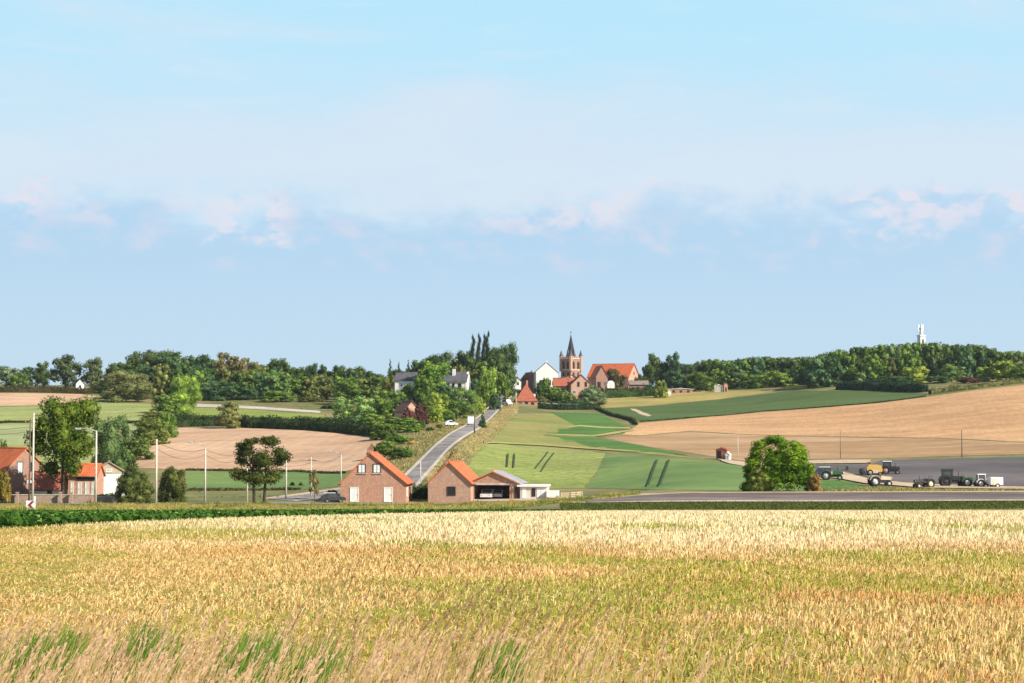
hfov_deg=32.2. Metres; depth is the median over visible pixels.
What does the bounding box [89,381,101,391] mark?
shrub
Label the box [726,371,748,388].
broadleaf tree
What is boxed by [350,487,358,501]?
door
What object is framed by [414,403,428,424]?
shrub
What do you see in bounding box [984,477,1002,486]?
box trailer
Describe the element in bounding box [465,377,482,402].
broadleaf tree
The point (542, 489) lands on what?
door panel
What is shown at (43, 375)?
broadleaf tree
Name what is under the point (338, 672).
dry grass
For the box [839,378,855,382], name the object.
broadleaf tree
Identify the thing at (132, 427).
mown meadow
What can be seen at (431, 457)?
road
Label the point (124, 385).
broadleaf tree
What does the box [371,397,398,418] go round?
broadleaf tree
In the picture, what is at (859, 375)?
broadleaf tree
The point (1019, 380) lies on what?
hedge
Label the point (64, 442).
broadleaf tree
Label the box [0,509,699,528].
leafy crop
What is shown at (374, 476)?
brick farmhouse
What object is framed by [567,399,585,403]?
shrub
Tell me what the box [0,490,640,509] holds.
roadside grass
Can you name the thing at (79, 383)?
pale hill house
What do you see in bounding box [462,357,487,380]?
broadleaf tree
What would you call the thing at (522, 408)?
ground
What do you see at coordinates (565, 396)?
shrub
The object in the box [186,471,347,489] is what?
meadow
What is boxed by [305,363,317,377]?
broadleaf tree
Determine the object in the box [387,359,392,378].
conifer tree
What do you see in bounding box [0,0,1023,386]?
sky
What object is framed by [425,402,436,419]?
shrub
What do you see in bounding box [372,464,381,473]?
window
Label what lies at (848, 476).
sandy track
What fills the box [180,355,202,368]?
broadleaf tree
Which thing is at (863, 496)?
road
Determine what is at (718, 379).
broadleaf tree
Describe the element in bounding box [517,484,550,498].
flat roofed shed
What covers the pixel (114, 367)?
broadleaf tree
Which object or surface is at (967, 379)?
broadleaf tree
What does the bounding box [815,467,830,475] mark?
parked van
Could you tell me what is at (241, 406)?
pale track
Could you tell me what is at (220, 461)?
overhead wire
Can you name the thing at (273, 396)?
shrub
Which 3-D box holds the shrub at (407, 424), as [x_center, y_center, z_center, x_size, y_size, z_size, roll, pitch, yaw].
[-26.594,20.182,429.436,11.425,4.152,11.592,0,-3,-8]
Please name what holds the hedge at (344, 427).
on the ground at (522, 408)
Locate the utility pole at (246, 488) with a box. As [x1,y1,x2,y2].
[246,464,247,501]
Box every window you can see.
[17,462,22,473]
[76,477,94,479]
[357,464,365,473]
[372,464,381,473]
[447,486,455,495]
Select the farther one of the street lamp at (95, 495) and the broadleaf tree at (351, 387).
the broadleaf tree at (351, 387)
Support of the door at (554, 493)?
in the white container
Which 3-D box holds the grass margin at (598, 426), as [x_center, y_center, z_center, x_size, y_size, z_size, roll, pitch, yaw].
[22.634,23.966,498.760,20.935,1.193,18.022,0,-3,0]
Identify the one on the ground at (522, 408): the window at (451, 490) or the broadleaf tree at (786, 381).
the broadleaf tree at (786, 381)
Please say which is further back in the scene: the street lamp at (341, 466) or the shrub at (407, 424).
the shrub at (407, 424)
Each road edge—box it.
[570,499,1023,502]
[602,491,1023,498]
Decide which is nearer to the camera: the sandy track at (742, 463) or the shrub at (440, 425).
the sandy track at (742, 463)
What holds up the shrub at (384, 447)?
on the ground at (522, 408)
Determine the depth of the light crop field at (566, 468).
335.15 m
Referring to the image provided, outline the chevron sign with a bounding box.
[26,501,35,508]
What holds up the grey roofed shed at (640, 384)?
on the ground at (522, 408)
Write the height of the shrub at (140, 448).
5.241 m
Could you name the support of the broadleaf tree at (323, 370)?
on the ground at (522, 408)
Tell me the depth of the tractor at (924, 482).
252.99 m
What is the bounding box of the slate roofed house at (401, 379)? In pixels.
[394,372,418,397]
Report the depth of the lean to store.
253.68 m
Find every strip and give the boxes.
[191,408,324,418]
[543,435,688,455]
[550,412,624,426]
[552,427,619,434]
[631,409,651,415]
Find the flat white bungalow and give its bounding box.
[669,388,693,393]
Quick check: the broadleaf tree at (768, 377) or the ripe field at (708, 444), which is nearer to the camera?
the ripe field at (708, 444)
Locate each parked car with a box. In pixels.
[321,492,345,502]
[444,420,457,425]
[480,489,494,498]
[493,490,503,498]
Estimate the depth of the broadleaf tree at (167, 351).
713.91 m
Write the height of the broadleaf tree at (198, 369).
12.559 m
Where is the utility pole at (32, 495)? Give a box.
[31,413,34,500]
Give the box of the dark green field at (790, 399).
[600,390,927,420]
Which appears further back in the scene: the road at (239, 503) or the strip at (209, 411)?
the strip at (209, 411)
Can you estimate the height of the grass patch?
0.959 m
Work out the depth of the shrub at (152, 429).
417.32 m
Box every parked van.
[502,400,511,404]
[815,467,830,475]
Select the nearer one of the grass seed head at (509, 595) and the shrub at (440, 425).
the grass seed head at (509, 595)
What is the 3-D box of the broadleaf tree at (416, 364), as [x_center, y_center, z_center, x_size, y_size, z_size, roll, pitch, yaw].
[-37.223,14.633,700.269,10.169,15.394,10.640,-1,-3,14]
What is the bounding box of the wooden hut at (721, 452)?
[715,447,729,458]
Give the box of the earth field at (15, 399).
[0,393,94,405]
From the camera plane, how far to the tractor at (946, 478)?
261.93 m
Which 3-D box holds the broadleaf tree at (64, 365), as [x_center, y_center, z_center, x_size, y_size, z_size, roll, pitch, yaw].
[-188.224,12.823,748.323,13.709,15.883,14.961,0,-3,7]
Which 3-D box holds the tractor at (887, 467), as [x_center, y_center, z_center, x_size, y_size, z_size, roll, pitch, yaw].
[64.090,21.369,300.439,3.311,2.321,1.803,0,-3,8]
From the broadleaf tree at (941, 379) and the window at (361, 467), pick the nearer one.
the window at (361, 467)
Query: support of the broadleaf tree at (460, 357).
on the ground at (522, 408)
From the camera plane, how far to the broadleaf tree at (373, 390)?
627.26 m
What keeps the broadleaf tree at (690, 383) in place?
on the ground at (522, 408)
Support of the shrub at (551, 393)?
on the ground at (522, 408)
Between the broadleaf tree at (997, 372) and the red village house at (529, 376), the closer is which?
the broadleaf tree at (997, 372)
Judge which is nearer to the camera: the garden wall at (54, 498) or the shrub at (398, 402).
the garden wall at (54, 498)
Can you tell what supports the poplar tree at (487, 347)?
on the ground at (522, 408)
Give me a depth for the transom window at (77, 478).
257.30 m
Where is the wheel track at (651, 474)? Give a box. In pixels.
[647,459,657,484]
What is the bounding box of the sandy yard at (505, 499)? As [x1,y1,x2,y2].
[478,493,677,500]
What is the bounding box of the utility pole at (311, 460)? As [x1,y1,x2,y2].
[306,457,315,495]
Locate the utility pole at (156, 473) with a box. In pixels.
[155,439,157,502]
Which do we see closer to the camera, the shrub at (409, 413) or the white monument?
the shrub at (409, 413)
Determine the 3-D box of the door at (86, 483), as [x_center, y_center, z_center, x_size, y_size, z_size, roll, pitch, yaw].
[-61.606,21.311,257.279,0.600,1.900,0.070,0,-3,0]
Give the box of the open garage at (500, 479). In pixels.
[472,469,527,500]
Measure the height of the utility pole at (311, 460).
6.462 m
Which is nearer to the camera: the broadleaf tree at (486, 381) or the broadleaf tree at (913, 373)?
the broadleaf tree at (486, 381)
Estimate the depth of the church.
739.11 m
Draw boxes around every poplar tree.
[469,333,475,379]
[475,332,481,361]
[481,334,486,361]
[485,330,489,359]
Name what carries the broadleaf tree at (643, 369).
on the ground at (522, 408)
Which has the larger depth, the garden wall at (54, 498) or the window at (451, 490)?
the window at (451, 490)
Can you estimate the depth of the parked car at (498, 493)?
256.38 m
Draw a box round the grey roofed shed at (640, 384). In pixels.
[628,381,648,388]
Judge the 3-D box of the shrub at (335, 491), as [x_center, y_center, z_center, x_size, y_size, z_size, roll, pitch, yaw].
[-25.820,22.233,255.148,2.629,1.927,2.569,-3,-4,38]
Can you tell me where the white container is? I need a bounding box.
[546,490,558,497]
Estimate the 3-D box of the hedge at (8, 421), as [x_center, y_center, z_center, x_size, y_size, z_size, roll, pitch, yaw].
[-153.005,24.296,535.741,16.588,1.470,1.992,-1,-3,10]
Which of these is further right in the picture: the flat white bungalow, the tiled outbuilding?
the flat white bungalow
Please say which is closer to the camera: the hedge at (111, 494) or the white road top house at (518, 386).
the hedge at (111, 494)
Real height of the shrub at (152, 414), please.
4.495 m
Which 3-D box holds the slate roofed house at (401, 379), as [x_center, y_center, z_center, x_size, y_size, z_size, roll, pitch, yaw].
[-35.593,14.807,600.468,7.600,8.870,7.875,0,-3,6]
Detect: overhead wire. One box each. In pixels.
[36,416,339,461]
[158,449,308,466]
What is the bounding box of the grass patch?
[818,480,861,489]
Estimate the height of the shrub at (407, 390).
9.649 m
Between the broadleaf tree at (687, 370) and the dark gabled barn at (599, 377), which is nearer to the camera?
the dark gabled barn at (599, 377)
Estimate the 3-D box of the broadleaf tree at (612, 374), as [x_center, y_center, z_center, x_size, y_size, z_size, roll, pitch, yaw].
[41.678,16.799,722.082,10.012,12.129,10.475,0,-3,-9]
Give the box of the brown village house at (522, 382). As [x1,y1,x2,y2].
[520,374,525,388]
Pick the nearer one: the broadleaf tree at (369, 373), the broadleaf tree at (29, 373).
the broadleaf tree at (369, 373)
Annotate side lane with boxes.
[269,490,339,500]
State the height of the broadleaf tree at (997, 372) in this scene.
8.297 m
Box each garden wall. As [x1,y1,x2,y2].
[0,494,90,502]
[97,496,144,502]
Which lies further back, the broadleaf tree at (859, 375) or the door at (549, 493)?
the broadleaf tree at (859, 375)
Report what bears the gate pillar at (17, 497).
on the ground at (522, 408)
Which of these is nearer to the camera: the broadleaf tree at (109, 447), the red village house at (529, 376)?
the broadleaf tree at (109, 447)
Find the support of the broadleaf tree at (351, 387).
on the ground at (522, 408)
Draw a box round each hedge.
[0,384,91,393]
[0,420,29,422]
[97,492,115,495]
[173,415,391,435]
[185,468,345,473]
[187,487,300,490]
[412,484,427,498]
[437,449,457,471]
[537,402,600,409]
[596,406,637,424]
[604,385,654,397]
[639,395,926,421]
[836,379,928,391]
[928,377,1023,394]
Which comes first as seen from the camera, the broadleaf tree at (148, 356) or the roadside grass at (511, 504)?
the roadside grass at (511, 504)
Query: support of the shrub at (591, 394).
on the ground at (522, 408)
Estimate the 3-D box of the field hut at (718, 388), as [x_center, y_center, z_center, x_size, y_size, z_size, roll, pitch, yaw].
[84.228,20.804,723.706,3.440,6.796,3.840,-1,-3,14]
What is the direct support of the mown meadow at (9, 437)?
on the meadow at (24, 413)
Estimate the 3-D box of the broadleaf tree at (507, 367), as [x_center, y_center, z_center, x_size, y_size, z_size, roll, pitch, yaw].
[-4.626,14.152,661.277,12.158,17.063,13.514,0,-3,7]
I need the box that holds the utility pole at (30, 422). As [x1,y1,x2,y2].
[25,419,35,500]
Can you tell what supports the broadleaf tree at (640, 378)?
on the ground at (522, 408)
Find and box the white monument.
[917,323,925,343]
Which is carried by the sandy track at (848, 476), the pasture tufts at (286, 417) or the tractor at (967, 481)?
the tractor at (967, 481)
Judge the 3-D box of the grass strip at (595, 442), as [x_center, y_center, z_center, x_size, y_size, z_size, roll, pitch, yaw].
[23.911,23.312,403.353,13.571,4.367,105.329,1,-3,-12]
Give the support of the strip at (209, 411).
on the ground at (522, 408)
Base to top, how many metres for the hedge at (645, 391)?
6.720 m
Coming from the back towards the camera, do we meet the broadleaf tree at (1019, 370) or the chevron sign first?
the broadleaf tree at (1019, 370)
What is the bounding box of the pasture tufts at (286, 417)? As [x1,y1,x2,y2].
[2,398,448,497]
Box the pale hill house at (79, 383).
[74,379,84,388]
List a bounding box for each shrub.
[0,440,7,446]
[0,469,12,502]
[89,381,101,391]
[112,446,138,469]
[113,464,154,502]
[121,436,154,459]
[130,417,170,444]
[138,410,170,421]
[149,393,184,415]
[155,412,178,437]
[157,466,187,502]
[258,390,294,401]
[294,397,324,401]
[320,403,337,408]
[327,489,339,500]
[344,415,358,420]
[355,414,384,425]
[366,443,380,454]
[369,423,398,439]
[374,440,398,456]
[379,416,425,432]
[384,434,413,443]
[390,447,414,458]
[391,396,408,416]
[400,383,419,403]
[402,407,417,423]
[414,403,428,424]
[418,420,425,429]
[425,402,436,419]
[429,408,443,422]
[435,424,444,427]
[438,383,453,409]
[441,410,455,421]
[471,396,485,414]
[478,414,486,427]
[488,393,501,409]
[534,381,546,396]
[536,396,546,403]
[539,386,561,402]
[542,378,549,396]
[557,389,576,403]
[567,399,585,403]
[578,384,607,404]
[653,380,668,397]
[746,468,774,491]
[806,473,821,491]
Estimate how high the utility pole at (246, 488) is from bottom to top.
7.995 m
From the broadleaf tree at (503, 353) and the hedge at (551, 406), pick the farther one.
the broadleaf tree at (503, 353)
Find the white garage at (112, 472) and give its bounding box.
[102,460,125,495]
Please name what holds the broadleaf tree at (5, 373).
on the ground at (522, 408)
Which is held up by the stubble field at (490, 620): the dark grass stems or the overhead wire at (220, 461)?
the dark grass stems
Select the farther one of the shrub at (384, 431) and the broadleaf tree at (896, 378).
the broadleaf tree at (896, 378)
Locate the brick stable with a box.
[66,463,105,501]
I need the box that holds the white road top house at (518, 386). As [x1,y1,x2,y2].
[513,377,520,388]
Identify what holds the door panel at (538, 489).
in the flat roofed shed at (532, 491)
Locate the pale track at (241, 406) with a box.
[189,404,319,412]
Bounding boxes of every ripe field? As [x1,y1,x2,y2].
[604,432,1023,460]
[624,385,1023,441]
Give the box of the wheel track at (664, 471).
[659,459,669,484]
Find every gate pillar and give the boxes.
[16,492,18,502]
[59,492,61,502]
[70,492,72,502]
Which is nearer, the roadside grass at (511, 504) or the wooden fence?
the roadside grass at (511, 504)
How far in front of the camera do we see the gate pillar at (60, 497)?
247.92 m
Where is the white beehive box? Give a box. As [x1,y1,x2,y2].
[725,452,730,459]
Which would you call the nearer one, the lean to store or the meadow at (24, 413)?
the lean to store
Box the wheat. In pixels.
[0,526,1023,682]
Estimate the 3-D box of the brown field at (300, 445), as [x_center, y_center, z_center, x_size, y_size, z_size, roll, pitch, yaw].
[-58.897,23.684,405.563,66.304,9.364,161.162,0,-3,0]
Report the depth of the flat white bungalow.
724.97 m
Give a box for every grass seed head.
[290,559,678,650]
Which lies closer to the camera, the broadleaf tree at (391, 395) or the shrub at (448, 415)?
the shrub at (448, 415)
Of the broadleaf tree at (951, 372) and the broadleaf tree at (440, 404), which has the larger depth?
the broadleaf tree at (951, 372)
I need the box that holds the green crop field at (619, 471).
[586,454,804,490]
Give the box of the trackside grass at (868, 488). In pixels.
[821,485,1023,490]
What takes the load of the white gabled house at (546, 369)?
on the ground at (522, 408)
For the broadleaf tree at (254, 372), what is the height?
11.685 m
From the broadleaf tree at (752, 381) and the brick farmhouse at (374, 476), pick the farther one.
the broadleaf tree at (752, 381)
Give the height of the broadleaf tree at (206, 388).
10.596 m
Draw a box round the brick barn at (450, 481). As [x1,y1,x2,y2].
[425,457,481,501]
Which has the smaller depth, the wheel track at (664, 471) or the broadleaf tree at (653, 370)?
the wheel track at (664, 471)
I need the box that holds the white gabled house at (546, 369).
[534,360,558,393]
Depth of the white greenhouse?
708.17 m
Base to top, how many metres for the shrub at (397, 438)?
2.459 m
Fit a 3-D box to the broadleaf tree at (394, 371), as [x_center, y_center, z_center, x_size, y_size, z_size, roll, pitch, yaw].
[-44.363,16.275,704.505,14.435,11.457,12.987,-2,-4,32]
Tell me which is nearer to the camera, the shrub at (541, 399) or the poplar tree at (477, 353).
the shrub at (541, 399)
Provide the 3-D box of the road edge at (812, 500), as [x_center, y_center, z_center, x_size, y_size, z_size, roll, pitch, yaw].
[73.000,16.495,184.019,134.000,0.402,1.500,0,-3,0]
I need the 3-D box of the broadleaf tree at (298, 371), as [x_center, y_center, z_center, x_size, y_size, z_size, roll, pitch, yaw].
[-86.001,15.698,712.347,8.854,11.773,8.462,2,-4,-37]
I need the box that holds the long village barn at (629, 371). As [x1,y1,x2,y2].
[586,363,638,389]
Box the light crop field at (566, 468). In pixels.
[458,444,604,488]
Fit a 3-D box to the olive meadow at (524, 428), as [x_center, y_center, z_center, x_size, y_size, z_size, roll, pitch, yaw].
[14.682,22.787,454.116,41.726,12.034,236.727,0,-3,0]
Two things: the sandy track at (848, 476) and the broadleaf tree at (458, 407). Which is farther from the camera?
the broadleaf tree at (458, 407)
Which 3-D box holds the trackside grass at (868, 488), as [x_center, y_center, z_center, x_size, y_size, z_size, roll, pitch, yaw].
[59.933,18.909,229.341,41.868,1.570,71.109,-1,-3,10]
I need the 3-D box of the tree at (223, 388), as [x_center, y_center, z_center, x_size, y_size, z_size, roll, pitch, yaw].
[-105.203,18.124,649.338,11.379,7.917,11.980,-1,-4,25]
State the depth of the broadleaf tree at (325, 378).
698.52 m
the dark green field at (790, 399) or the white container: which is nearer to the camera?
the white container
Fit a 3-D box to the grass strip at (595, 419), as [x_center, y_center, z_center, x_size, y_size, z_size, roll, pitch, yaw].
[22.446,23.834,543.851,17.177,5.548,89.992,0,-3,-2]
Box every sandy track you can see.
[716,458,870,465]
[820,471,1023,488]
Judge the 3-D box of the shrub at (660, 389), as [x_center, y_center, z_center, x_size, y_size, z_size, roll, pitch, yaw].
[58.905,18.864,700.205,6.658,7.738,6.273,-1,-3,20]
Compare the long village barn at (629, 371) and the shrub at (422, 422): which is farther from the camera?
the long village barn at (629, 371)
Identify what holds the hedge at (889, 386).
on the ground at (522, 408)
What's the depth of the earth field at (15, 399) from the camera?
652.97 m
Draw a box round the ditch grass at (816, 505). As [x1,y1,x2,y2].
[559,500,1023,509]
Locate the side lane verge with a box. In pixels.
[266,487,339,498]
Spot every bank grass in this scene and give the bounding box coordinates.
[385,401,485,471]
[427,402,521,480]
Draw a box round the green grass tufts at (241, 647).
[0,612,548,682]
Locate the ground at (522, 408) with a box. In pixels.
[0,377,1023,528]
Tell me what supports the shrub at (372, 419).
on the ground at (522, 408)
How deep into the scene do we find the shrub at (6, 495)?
247.72 m
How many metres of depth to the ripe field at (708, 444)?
392.18 m
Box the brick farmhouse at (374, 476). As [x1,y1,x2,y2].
[338,447,414,502]
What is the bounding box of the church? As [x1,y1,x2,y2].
[559,336,582,380]
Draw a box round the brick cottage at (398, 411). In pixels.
[393,400,415,417]
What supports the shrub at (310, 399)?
on the ground at (522, 408)
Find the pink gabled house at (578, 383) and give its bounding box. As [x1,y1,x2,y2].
[568,372,590,398]
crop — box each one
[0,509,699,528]
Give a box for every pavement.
[405,394,501,475]
[416,389,517,485]
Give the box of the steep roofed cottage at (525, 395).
[513,380,537,404]
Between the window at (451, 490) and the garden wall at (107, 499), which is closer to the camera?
the garden wall at (107, 499)
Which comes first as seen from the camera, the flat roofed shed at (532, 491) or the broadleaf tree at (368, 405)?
the flat roofed shed at (532, 491)
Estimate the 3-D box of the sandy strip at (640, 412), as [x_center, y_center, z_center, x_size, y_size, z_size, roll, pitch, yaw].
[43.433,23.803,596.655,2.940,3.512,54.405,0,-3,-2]
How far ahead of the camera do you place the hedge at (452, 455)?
319.48 m
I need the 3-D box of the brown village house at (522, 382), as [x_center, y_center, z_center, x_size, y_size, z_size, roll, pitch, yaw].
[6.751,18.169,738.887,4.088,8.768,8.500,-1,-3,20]
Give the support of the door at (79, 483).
in the brick stable
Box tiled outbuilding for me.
[30,471,67,493]
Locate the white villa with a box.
[436,369,470,399]
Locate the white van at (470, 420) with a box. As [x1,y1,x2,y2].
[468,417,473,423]
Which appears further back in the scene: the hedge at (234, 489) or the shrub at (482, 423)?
the shrub at (482, 423)
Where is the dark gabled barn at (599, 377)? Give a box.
[589,365,608,393]
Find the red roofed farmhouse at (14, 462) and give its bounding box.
[0,447,43,493]
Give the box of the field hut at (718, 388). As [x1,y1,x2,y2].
[714,384,722,391]
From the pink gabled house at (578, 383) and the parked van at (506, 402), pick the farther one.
the pink gabled house at (578, 383)
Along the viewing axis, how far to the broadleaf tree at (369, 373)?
699.21 m
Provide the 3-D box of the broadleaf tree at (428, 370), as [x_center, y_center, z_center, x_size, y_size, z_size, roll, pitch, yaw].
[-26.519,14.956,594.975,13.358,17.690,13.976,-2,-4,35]
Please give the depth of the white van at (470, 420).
476.17 m
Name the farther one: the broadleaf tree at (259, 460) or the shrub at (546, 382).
the shrub at (546, 382)
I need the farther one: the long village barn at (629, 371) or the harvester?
the long village barn at (629, 371)
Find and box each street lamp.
[75,428,96,503]
[187,441,205,501]
[269,447,286,497]
[329,451,341,481]
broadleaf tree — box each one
[0,365,19,386]
[9,372,28,386]
[19,366,36,386]
[23,395,101,493]
[33,361,50,386]
[48,353,83,387]
[78,357,104,387]
[90,413,131,469]
[100,369,154,402]
[103,362,131,384]
[125,349,166,372]
[153,350,182,390]
[163,349,182,362]
[168,374,202,413]
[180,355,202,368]
[188,366,209,373]
[189,374,219,399]
[195,353,212,365]
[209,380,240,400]
[211,352,234,379]
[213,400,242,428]
[225,356,249,381]
[229,435,292,502]
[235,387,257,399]
[245,369,275,396]
[247,361,267,371]
[266,358,290,373]
[269,371,302,397]
[289,367,306,378]
[292,375,316,397]
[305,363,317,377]
[308,469,320,499]
[317,364,329,376]
[318,376,337,385]
[328,365,345,380]
[330,397,354,419]
[331,377,360,400]
[345,366,366,378]
[351,395,376,417]
[358,375,389,398]
[364,370,382,379]
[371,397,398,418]
[378,389,406,406]
[379,375,394,394]
[387,369,404,375]
[409,360,422,372]
[413,360,450,399]
[413,375,436,407]
[418,350,454,373]
[429,392,450,411]
[438,386,480,417]
[449,350,474,368]
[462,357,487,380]
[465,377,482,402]
[475,365,498,406]
[484,357,515,396]
[488,340,519,396]
[494,372,511,399]
[605,368,626,389]
[636,374,645,380]
[642,364,647,376]
[644,353,662,387]
[659,360,668,380]
[662,371,684,388]
[664,351,683,388]
[680,363,696,388]
[684,371,713,390]
[707,368,722,385]
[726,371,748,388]
[738,374,763,388]
[739,434,815,491]
[759,370,782,387]
[776,372,796,385]
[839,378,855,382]
[854,370,866,381]
[878,357,898,379]
[883,376,913,383]
[902,365,929,382]
[922,376,950,382]
[937,364,965,381]
[957,377,981,382]
[975,366,994,381]
[990,360,1016,380]
[1009,366,1023,379]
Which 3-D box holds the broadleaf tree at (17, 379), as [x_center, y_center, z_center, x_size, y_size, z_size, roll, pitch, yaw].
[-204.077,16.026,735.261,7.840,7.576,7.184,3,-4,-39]
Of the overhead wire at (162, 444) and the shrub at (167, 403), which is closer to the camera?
the overhead wire at (162, 444)
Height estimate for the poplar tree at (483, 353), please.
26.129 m
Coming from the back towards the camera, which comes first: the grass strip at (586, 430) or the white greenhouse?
the white greenhouse
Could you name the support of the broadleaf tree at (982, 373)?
on the ground at (522, 408)
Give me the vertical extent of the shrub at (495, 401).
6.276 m
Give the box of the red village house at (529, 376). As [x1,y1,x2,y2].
[520,370,533,393]
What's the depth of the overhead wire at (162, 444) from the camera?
238.57 m
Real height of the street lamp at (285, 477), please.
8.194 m
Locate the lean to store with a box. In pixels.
[511,480,522,498]
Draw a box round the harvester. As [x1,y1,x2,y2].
[859,462,882,474]
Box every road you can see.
[1,501,494,503]
[407,395,508,485]
[586,492,1023,501]
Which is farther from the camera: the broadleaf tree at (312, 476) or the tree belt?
the tree belt
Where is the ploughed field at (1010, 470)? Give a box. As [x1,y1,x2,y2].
[815,457,1023,486]
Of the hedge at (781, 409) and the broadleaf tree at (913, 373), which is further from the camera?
the broadleaf tree at (913, 373)
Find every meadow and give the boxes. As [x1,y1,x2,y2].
[0,402,152,470]
[0,424,47,444]
[129,425,136,435]
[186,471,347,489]
[486,414,696,458]
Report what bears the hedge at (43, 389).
on the ground at (522, 408)
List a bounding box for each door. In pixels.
[70,482,73,493]
[78,482,81,493]
[85,482,88,493]
[91,482,94,494]
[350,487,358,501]
[384,487,392,501]
[514,487,518,498]
[547,491,551,496]
[552,491,557,496]
[717,451,720,458]
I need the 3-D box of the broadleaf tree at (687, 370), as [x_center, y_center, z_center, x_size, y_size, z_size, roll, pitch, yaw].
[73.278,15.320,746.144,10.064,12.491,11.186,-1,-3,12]
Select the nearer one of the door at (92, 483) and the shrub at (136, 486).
the shrub at (136, 486)
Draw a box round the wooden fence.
[561,491,582,497]
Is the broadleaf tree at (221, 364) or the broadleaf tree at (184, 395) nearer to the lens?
the broadleaf tree at (184, 395)
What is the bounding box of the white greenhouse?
[605,380,614,388]
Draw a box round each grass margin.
[484,441,639,451]
[541,429,633,436]
[559,425,629,428]
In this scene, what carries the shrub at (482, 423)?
on the ground at (522, 408)
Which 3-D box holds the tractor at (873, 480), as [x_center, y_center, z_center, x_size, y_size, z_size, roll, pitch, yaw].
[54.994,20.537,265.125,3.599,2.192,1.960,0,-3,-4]
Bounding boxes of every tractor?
[821,467,843,479]
[867,472,892,485]
[882,461,899,473]
[913,476,935,487]
[938,469,964,485]
[959,475,975,485]
[973,474,990,486]
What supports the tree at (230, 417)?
on the ground at (522, 408)
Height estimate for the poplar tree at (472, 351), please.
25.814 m
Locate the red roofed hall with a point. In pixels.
(562, 383)
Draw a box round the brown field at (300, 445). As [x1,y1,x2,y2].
[131,427,382,471]
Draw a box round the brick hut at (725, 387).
[723,383,727,391]
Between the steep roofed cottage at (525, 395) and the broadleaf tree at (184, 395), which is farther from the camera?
the steep roofed cottage at (525, 395)
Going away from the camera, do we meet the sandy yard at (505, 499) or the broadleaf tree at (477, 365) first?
the sandy yard at (505, 499)
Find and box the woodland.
[682,342,1023,389]
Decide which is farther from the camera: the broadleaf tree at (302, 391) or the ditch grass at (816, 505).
the broadleaf tree at (302, 391)
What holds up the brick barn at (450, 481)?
on the ground at (522, 408)
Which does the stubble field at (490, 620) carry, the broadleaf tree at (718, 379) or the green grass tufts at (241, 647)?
the green grass tufts at (241, 647)
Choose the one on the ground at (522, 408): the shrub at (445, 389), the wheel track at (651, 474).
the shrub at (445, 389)
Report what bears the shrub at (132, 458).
on the ground at (522, 408)
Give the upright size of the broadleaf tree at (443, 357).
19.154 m
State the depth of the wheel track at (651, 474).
292.85 m
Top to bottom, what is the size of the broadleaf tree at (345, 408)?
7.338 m
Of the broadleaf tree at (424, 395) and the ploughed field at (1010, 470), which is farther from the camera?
the broadleaf tree at (424, 395)
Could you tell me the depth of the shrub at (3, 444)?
289.23 m
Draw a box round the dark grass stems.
[276,562,678,682]
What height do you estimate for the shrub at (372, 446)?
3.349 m
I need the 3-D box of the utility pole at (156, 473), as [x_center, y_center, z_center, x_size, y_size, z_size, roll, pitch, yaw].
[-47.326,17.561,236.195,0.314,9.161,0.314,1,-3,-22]
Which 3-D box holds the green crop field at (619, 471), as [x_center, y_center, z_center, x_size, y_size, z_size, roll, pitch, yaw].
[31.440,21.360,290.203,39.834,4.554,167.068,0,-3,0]
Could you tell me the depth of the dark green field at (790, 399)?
619.43 m
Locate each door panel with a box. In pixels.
[522,488,525,497]
[537,488,540,497]
[541,488,544,497]
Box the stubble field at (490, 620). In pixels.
[0,519,1023,682]
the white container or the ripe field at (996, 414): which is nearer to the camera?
the white container
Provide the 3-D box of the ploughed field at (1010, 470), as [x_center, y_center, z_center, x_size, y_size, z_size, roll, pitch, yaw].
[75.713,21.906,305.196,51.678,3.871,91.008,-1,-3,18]
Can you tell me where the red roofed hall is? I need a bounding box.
[553,378,571,392]
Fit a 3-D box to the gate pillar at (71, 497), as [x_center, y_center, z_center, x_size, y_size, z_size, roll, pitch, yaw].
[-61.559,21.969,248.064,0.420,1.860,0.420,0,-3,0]
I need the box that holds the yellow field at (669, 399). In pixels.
[600,390,778,406]
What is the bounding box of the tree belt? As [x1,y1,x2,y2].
[96,356,518,399]
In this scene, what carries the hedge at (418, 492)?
on the ground at (522, 408)
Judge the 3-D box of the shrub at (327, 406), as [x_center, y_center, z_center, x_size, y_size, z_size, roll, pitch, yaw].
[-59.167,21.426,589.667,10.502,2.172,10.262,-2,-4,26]
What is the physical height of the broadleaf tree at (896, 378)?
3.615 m
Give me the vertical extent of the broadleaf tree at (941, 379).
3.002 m
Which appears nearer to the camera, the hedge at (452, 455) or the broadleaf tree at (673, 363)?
the hedge at (452, 455)

